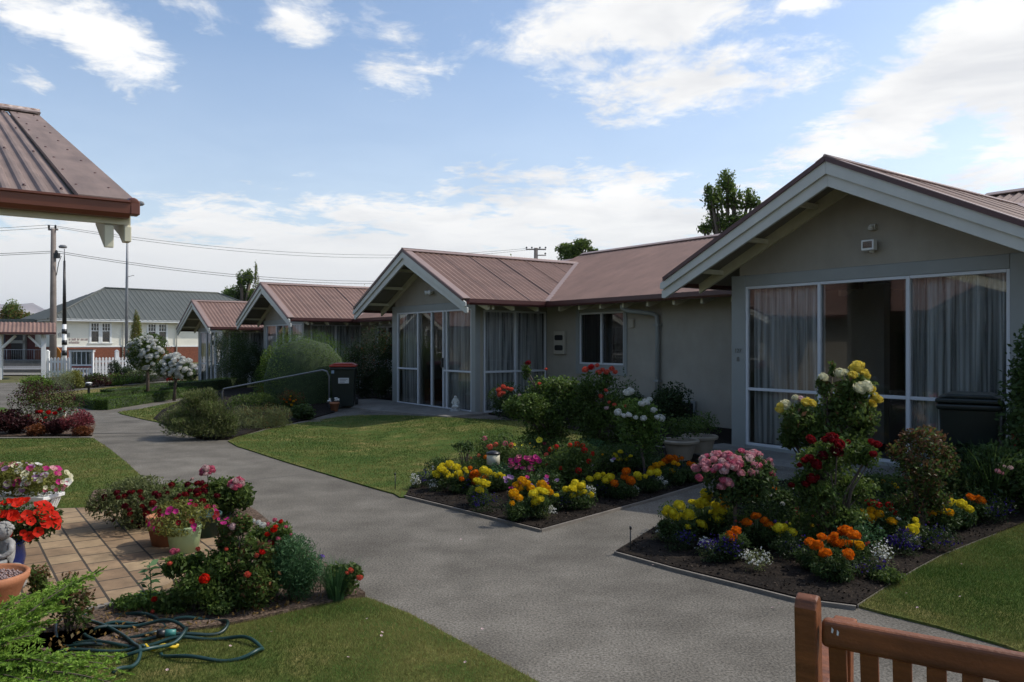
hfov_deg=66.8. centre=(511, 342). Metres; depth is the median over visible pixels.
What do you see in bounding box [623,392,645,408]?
shrub
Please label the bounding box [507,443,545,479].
petunia
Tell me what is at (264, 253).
power line
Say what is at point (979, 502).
marigold
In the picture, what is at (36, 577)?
shrub
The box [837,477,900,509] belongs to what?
bedding plant
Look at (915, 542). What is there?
alyssum
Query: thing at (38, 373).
footpath
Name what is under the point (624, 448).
green bush
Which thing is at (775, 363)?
window
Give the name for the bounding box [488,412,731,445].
garden bed soil
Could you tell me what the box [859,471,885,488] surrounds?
bedding plant
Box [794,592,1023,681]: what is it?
garden bench
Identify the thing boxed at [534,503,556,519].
alyssum
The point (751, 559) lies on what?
alyssum
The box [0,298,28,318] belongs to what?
tree
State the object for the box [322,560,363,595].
shrub
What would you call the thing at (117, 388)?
grass
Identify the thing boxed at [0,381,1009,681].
path
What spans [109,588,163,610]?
shrub
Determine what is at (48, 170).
verandah roof
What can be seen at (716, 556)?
lobelia
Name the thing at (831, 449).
rose bush
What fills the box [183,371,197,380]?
shrub
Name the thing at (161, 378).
garden bed soil
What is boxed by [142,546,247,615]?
rose bush
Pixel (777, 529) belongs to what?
marigold
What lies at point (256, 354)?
shrub
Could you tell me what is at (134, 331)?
tree
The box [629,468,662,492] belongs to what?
marigold
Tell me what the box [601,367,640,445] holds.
rose bush
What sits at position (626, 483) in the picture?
marigold
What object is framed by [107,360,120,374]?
shrub
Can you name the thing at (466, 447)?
bare shrub
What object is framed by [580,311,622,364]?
window
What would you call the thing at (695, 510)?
bedding plant
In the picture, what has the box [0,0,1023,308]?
sky
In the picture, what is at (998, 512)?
lobelia
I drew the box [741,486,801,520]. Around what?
bedding plant
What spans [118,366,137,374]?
shrub
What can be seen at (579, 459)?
red flower bush
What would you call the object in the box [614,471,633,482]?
bedding plant
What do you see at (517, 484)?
marigold
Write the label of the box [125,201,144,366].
street light
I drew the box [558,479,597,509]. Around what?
marigold
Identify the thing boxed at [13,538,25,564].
flower pot
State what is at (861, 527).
bedding plant
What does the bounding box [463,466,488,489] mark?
marigold
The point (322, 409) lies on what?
garden bed soil
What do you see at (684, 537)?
lobelia
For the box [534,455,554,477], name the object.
bedding plant
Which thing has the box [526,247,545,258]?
power pole
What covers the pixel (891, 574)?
bedding plant
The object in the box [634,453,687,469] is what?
green bush
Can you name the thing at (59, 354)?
marker post
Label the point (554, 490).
soil crumbs
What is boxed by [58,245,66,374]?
striped lamp post
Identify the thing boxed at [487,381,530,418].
rose bush
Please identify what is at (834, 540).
marigold
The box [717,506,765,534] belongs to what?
bedding plant
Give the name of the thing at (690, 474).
marigold
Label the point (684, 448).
garden pot
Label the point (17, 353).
door
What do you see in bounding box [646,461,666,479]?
marigold
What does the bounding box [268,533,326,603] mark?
shrub
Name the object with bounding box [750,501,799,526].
bedding plant
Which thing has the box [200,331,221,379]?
window
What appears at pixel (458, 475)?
marigold
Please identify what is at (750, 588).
bed edging
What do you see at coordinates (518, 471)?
bedding plant
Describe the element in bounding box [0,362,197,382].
ground
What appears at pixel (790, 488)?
bedding plant
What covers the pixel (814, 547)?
marigold
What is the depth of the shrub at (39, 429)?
12.63 m
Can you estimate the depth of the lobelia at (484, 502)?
6.98 m
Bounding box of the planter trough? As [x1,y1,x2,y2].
[0,491,64,520]
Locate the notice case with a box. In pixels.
[68,349,95,375]
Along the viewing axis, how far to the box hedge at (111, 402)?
19.35 m
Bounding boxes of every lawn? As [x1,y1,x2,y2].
[0,438,141,507]
[8,597,536,681]
[40,381,261,406]
[118,402,174,422]
[228,415,584,497]
[859,524,1023,651]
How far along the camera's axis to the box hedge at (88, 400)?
18.44 m
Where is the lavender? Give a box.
[231,403,292,429]
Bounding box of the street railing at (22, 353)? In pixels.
[3,349,48,363]
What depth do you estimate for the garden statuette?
15.70 m
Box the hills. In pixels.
[0,303,44,314]
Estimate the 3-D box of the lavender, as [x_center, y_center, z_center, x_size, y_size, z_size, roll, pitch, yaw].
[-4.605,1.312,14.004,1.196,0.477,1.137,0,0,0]
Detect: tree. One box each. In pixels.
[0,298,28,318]
[129,309,141,368]
[221,268,255,300]
[252,262,258,293]
[554,238,597,259]
[696,168,761,235]
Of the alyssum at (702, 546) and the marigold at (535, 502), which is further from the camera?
the marigold at (535, 502)
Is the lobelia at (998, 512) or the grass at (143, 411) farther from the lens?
the grass at (143, 411)
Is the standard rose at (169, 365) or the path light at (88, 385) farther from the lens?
the path light at (88, 385)
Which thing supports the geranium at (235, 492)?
on the garden bed soil at (256, 515)
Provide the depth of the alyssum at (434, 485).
7.94 m
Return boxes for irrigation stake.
[629,526,631,549]
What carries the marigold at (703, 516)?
on the garden bed soil at (672, 556)
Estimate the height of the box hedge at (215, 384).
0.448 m
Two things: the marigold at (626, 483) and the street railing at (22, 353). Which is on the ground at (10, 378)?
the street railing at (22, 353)
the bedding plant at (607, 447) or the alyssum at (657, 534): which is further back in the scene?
the bedding plant at (607, 447)
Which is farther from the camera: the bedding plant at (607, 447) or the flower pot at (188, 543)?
the bedding plant at (607, 447)
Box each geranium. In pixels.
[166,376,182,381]
[190,464,256,516]
[470,427,515,470]
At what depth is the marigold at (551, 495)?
6.95 m
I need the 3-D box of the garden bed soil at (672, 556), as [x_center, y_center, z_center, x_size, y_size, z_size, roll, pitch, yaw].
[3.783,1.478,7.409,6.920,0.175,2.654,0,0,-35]
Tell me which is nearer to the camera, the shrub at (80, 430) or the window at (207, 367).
the shrub at (80, 430)
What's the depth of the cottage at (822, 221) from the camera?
9.29 m
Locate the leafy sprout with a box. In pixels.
[133,559,161,600]
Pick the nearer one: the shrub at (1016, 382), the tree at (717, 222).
the shrub at (1016, 382)
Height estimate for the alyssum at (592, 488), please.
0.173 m
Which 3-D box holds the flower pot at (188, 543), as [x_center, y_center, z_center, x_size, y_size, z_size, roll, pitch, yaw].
[-2.381,1.431,5.642,0.248,0.218,0.248,0,0,0]
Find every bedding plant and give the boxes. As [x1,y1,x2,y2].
[423,456,461,473]
[452,456,489,476]
[470,441,508,460]
[483,462,516,488]
[504,434,555,458]
[506,464,538,481]
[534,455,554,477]
[542,436,571,459]
[572,438,608,466]
[587,444,624,475]
[597,442,631,465]
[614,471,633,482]
[627,441,664,462]
[657,498,703,522]
[690,498,737,524]
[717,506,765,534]
[739,478,787,513]
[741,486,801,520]
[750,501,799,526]
[771,508,824,548]
[773,472,810,518]
[789,498,832,537]
[823,513,886,550]
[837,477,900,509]
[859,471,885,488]
[862,502,921,529]
[867,541,906,584]
[869,464,938,497]
[876,474,909,492]
[886,499,947,532]
[927,492,976,524]
[942,482,1005,518]
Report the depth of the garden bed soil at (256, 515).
4.43 m
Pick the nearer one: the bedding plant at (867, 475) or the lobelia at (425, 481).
the bedding plant at (867, 475)
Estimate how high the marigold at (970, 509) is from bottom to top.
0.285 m
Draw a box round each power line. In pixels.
[51,225,526,254]
[56,227,539,257]
[58,251,336,280]
[60,253,372,283]
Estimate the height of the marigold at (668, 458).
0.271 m
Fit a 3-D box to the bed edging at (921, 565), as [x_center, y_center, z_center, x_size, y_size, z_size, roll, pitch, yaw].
[3.100,1.507,5.513,2.921,0.126,0.157,0,0,-39]
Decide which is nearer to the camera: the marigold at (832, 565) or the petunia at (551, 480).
the marigold at (832, 565)
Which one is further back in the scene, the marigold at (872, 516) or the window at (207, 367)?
the window at (207, 367)
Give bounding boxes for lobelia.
[412,467,432,486]
[452,475,472,493]
[468,490,504,512]
[553,491,572,510]
[594,477,613,498]
[663,529,697,551]
[698,534,744,564]
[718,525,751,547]
[768,532,806,558]
[845,553,887,578]
[883,527,922,556]
[917,523,962,553]
[977,490,1017,523]
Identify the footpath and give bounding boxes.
[3,373,197,374]
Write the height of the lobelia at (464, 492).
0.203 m
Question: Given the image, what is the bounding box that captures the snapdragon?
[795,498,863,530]
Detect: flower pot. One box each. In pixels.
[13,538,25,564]
[145,512,188,546]
[166,521,201,554]
[189,510,221,538]
[328,397,339,411]
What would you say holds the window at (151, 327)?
in the community hall
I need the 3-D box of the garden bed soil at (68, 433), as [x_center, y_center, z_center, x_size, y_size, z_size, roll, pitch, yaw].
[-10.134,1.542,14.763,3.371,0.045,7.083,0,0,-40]
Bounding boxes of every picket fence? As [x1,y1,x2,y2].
[46,350,69,377]
[88,350,138,375]
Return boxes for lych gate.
[0,322,55,379]
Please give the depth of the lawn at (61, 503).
9.96 m
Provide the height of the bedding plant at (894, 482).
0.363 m
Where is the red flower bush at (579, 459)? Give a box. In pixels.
[542,439,601,487]
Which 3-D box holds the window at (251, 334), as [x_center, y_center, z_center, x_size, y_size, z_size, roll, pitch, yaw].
[-10.106,0.625,29.911,1.610,2.070,0.191,0,0,-36]
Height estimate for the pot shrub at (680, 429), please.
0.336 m
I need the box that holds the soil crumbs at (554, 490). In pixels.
[408,446,704,526]
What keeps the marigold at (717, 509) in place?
on the garden bed soil at (672, 556)
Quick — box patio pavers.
[3,508,217,646]
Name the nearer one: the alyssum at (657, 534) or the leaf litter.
the leaf litter
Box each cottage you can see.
[176,299,332,384]
[236,259,569,402]
[353,233,1001,443]
[660,154,1023,466]
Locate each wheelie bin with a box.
[329,363,357,406]
[935,391,1004,451]
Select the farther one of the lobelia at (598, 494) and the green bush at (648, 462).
the green bush at (648, 462)
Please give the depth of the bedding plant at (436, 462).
8.67 m
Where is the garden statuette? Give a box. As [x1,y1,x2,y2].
[450,396,461,411]
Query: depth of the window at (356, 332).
23.64 m
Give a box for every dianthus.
[85,474,191,529]
[150,477,220,509]
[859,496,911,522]
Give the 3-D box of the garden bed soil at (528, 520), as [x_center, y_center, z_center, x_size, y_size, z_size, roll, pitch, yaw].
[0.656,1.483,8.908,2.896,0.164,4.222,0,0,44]
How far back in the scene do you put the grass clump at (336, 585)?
4.59 m
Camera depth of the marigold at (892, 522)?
5.83 m
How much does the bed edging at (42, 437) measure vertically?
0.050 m
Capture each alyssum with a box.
[408,473,420,487]
[429,479,443,491]
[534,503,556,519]
[586,484,595,500]
[652,526,669,540]
[656,476,669,488]
[695,536,714,555]
[739,546,772,570]
[870,538,896,568]
[904,534,921,550]
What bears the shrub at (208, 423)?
on the garden bed soil at (322, 409)
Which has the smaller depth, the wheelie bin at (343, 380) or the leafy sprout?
the leafy sprout
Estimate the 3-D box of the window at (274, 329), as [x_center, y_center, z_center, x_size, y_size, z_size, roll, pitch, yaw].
[-7.045,0.475,24.208,0.192,2.090,3.160,0,0,-36]
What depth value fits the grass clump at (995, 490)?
6.50 m
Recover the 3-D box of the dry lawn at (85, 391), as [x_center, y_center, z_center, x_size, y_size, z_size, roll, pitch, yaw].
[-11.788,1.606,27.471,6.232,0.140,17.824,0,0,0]
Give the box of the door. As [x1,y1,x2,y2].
[11,335,22,359]
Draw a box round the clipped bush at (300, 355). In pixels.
[252,327,349,404]
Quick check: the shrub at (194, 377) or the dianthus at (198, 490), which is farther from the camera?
the shrub at (194, 377)
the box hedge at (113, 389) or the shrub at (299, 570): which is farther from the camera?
the box hedge at (113, 389)
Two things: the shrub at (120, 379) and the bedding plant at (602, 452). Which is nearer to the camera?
the bedding plant at (602, 452)
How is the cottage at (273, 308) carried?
on the ground at (10, 378)
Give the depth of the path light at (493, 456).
8.54 m
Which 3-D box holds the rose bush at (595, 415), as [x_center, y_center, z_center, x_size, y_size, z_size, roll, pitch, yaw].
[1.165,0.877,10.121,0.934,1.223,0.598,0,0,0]
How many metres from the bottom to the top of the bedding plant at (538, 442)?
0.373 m
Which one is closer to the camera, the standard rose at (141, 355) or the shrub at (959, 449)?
the shrub at (959, 449)
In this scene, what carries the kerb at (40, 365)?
on the ground at (10, 378)
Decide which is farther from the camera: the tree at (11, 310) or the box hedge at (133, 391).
the tree at (11, 310)
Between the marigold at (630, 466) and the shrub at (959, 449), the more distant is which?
the marigold at (630, 466)
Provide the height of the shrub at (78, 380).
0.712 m
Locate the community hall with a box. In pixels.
[22,287,239,363]
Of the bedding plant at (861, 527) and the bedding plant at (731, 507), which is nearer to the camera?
the bedding plant at (861, 527)
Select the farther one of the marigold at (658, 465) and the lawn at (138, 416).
the lawn at (138, 416)
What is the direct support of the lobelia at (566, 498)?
on the garden bed soil at (528, 520)
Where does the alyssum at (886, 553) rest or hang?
on the garden bed soil at (672, 556)
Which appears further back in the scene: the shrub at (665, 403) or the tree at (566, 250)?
the tree at (566, 250)
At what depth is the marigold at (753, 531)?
5.76 m
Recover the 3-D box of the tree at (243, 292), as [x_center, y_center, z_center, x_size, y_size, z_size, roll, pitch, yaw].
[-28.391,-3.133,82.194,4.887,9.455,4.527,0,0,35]
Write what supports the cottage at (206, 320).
on the ground at (10, 378)
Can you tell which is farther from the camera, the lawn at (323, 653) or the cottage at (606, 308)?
the cottage at (606, 308)
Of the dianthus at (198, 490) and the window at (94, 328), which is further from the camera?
the window at (94, 328)
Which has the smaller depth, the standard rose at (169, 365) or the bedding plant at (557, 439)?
the bedding plant at (557, 439)
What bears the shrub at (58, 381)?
on the path
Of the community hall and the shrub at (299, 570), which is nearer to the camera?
the shrub at (299, 570)
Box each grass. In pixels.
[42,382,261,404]
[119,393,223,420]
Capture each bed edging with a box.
[0,436,93,438]
[86,602,113,609]
[404,482,704,531]
[614,550,855,609]
[857,533,995,607]
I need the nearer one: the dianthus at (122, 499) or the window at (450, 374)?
the dianthus at (122, 499)
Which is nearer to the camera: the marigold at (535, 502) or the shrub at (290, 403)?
the marigold at (535, 502)
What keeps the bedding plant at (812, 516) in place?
on the garden bed soil at (672, 556)
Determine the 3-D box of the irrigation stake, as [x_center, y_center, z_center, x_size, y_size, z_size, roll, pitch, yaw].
[0.870,1.472,5.690,0.017,0.256,0.022,0,0,22]
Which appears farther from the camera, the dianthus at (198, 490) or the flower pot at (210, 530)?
the dianthus at (198, 490)
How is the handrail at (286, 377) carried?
on the path
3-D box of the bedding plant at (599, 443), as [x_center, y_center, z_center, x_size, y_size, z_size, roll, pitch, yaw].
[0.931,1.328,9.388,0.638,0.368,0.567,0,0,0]
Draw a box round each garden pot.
[661,437,699,460]
[681,433,717,452]
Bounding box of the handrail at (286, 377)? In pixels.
[222,369,329,407]
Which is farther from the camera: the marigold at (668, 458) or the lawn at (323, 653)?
the marigold at (668, 458)
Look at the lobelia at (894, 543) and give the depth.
5.56 m
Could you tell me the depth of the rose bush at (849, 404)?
6.16 m
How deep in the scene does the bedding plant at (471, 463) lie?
8.70 m
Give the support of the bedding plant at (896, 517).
on the garden bed soil at (672, 556)
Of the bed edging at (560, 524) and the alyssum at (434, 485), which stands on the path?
the bed edging at (560, 524)
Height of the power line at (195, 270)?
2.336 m
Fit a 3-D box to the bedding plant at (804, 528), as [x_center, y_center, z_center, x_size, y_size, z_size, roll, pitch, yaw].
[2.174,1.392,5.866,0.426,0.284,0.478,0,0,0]
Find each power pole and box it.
[48,225,61,370]
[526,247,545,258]
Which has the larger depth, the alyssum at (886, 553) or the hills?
the hills
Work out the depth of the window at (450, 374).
16.53 m
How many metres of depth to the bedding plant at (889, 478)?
7.41 m
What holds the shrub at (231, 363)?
on the garden bed soil at (322, 409)
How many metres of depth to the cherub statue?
4.73 m
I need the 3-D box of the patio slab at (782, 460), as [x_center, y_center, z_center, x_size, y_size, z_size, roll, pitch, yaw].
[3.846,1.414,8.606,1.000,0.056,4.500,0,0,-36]
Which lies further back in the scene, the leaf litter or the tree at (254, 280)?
the tree at (254, 280)
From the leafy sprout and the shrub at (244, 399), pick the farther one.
the shrub at (244, 399)
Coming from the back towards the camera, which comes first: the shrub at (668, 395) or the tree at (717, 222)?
the tree at (717, 222)
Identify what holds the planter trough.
on the patio pavers
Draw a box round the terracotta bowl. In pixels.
[0,563,30,603]
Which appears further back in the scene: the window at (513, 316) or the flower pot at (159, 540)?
the window at (513, 316)
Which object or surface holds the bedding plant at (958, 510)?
on the garden bed soil at (672, 556)
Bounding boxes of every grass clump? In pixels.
[308,553,364,601]
[935,439,1023,511]
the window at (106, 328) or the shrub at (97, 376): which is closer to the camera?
the shrub at (97, 376)
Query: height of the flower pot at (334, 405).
0.309 m
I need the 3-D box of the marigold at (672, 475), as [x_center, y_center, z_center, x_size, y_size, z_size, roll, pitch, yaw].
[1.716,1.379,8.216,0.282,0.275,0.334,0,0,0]
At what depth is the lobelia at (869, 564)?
5.03 m
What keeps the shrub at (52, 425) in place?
on the garden bed soil at (68, 433)
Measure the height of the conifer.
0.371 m
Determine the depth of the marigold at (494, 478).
7.86 m
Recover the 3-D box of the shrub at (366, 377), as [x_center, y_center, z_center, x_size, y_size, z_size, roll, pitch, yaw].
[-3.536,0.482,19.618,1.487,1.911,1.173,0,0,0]
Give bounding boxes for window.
[88,322,100,343]
[100,322,112,343]
[147,323,158,343]
[157,323,168,343]
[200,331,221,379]
[228,332,263,384]
[266,323,301,354]
[310,324,360,385]
[377,326,391,361]
[397,308,470,411]
[483,310,545,412]
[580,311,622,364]
[746,269,1009,465]
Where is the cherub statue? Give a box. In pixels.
[0,521,26,588]
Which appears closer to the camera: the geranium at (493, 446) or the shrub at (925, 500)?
the shrub at (925, 500)
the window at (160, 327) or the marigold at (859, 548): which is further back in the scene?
the window at (160, 327)
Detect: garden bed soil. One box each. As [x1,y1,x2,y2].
[0,413,95,436]
[1,606,178,654]
[23,375,170,392]
[88,488,364,631]
[154,386,391,439]
[406,443,715,528]
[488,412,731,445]
[616,475,1023,608]
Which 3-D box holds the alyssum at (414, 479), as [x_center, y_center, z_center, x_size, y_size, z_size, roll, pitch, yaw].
[-1.019,1.444,8.135,0.140,0.164,0.120,0,0,0]
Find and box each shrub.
[0,408,38,433]
[16,374,55,390]
[23,423,50,436]
[25,563,51,595]
[34,368,74,390]
[41,417,69,434]
[47,571,97,632]
[58,409,94,431]
[59,369,84,389]
[70,425,93,436]
[82,372,112,386]
[102,372,143,385]
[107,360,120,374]
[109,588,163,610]
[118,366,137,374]
[125,369,159,382]
[158,386,241,438]
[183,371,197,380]
[208,327,252,386]
[226,391,280,407]
[231,341,272,386]
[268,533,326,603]
[276,389,307,408]
[290,403,315,419]
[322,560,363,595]
[343,324,391,397]
[451,440,474,474]
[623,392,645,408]
[650,381,697,433]
[652,388,686,415]
[661,413,707,439]
[682,411,721,436]
[885,424,960,528]
[909,458,981,499]
[922,441,986,485]
[959,438,1023,512]
[995,323,1023,455]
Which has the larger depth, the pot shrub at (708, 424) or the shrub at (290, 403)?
the shrub at (290, 403)
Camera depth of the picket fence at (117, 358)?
37.32 m
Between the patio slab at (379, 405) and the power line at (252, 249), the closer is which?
the patio slab at (379, 405)
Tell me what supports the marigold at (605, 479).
on the garden bed soil at (528, 520)
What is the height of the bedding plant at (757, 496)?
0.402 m
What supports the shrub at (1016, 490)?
on the garden bed soil at (672, 556)
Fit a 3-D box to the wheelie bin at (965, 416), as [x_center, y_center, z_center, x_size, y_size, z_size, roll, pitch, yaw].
[4.423,0.953,7.488,0.562,0.938,0.722,0,0,33]
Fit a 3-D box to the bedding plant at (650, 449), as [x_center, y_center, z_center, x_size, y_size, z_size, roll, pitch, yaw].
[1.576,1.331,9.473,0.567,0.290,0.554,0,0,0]
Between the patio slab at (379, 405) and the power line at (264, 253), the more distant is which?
the power line at (264, 253)
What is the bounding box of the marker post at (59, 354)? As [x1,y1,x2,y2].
[57,347,61,370]
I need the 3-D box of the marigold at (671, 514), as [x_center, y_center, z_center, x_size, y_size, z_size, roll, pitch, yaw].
[1.264,1.356,5.933,0.327,0.346,0.288,0,0,0]
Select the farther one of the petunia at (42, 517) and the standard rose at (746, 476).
the standard rose at (746, 476)
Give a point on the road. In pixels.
(40, 366)
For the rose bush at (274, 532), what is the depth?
4.64 m
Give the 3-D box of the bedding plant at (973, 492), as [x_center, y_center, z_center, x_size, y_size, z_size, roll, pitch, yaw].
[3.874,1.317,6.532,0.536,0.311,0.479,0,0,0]
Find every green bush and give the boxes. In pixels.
[601,443,650,467]
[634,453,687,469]
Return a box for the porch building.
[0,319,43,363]
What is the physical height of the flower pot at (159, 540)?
0.250 m
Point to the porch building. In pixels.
(21, 342)
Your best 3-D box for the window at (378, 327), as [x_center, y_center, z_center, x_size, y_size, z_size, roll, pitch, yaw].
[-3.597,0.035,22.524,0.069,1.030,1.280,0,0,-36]
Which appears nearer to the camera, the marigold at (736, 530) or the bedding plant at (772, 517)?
the marigold at (736, 530)
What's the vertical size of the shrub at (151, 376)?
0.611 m
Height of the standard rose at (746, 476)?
0.768 m
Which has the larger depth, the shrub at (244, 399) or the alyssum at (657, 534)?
the shrub at (244, 399)
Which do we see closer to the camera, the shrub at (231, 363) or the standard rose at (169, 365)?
the standard rose at (169, 365)
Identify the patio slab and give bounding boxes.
[326,398,487,417]
[693,443,1017,499]
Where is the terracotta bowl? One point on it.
(14, 577)
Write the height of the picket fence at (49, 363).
1.430 m
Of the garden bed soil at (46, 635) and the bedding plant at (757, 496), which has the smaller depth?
the garden bed soil at (46, 635)
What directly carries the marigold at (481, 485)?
on the garden bed soil at (528, 520)
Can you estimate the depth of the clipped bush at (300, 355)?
18.46 m
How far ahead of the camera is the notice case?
36.27 m
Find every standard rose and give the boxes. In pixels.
[121,333,171,391]
[154,352,196,400]
[610,387,668,473]
[691,448,779,525]
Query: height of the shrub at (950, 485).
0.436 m
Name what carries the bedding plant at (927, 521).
on the garden bed soil at (672, 556)
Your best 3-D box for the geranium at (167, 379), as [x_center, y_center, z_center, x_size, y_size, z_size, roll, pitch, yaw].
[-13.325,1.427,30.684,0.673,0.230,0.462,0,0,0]
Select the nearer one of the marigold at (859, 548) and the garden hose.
the garden hose
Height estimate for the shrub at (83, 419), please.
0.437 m
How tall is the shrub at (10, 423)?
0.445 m
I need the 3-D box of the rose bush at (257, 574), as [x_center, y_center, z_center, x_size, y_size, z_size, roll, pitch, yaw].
[-1.528,1.260,4.501,0.453,0.574,0.387,0,0,0]
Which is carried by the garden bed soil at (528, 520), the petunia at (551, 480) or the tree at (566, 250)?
the petunia at (551, 480)
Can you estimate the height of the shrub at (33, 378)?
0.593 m
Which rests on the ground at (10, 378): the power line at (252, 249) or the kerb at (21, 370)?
the kerb at (21, 370)
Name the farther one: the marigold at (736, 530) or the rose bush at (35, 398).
the rose bush at (35, 398)
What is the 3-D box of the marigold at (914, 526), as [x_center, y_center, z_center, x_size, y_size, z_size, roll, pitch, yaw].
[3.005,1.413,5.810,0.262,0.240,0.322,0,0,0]
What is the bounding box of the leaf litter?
[47,593,329,649]
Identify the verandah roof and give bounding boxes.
[0,103,139,247]
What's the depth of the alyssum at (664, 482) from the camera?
8.00 m
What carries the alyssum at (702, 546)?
on the garden bed soil at (672, 556)
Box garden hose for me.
[54,612,263,673]
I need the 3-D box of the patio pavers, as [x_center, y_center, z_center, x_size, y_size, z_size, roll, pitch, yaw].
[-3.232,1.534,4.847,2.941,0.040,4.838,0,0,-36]
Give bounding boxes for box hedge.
[74,394,100,409]
[81,385,173,397]
[93,386,196,409]
[99,380,197,391]
[168,377,247,391]
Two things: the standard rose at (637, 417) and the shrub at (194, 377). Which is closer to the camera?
the standard rose at (637, 417)
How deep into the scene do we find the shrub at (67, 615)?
4.09 m
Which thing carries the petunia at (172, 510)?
in the flower pot at (188, 543)
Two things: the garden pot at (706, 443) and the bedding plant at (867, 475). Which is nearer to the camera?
the bedding plant at (867, 475)
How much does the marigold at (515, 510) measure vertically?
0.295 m
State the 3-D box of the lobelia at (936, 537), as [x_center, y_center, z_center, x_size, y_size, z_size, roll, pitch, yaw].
[3.122,1.423,5.678,0.313,0.194,0.247,0,0,0]
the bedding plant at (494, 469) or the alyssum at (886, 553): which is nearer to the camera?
the alyssum at (886, 553)
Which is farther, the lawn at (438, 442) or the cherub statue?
the lawn at (438, 442)
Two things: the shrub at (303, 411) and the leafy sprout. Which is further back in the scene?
the shrub at (303, 411)
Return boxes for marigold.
[428,460,453,488]
[446,463,471,492]
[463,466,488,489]
[466,477,492,505]
[479,466,512,490]
[502,488,530,520]
[507,476,539,503]
[523,487,551,517]
[536,480,562,512]
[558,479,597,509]
[581,472,614,495]
[607,467,640,499]
[609,450,637,471]
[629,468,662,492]
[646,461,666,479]
[657,500,699,542]
[661,454,687,471]
[662,460,687,485]
[679,461,701,482]
[682,488,715,536]
[707,494,730,534]
[713,526,751,560]
[739,512,774,548]
[758,522,798,551]
[791,533,830,569]
[809,547,859,582]
[820,525,852,549]
[840,530,872,567]
[854,507,884,536]
[872,516,904,546]
[895,517,933,546]
[925,507,962,532]
[945,498,977,529]
[956,493,991,518]
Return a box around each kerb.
[3,364,197,365]
[3,369,197,372]
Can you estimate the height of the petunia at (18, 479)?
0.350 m
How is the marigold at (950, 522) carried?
on the garden bed soil at (672, 556)
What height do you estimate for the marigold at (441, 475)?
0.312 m
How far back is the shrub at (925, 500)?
6.01 m
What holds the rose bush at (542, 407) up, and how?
on the garden bed soil at (528, 520)
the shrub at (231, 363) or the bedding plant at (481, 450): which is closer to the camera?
the bedding plant at (481, 450)
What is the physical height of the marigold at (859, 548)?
0.277 m
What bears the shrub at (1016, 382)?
on the garden bed soil at (672, 556)
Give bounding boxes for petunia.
[0,460,78,497]
[0,497,63,545]
[144,498,219,536]
[503,466,565,492]
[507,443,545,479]
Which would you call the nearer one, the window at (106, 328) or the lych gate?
the lych gate
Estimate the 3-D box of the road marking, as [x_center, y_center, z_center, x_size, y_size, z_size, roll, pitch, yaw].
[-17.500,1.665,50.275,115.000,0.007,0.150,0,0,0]
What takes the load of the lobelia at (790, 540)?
on the garden bed soil at (672, 556)
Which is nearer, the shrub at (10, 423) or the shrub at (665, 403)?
the shrub at (665, 403)
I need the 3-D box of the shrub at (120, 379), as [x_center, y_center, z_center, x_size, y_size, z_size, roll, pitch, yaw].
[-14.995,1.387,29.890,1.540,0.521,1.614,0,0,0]
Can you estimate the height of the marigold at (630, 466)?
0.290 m
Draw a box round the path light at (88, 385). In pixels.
[86,382,91,392]
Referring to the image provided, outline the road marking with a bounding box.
[3,368,197,368]
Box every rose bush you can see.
[6,377,86,423]
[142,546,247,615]
[213,511,281,611]
[236,515,294,598]
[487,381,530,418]
[501,360,579,452]
[566,363,634,447]
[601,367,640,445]
[774,360,883,532]
[788,432,882,536]
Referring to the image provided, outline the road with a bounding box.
[3,366,197,367]
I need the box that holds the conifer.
[0,565,134,681]

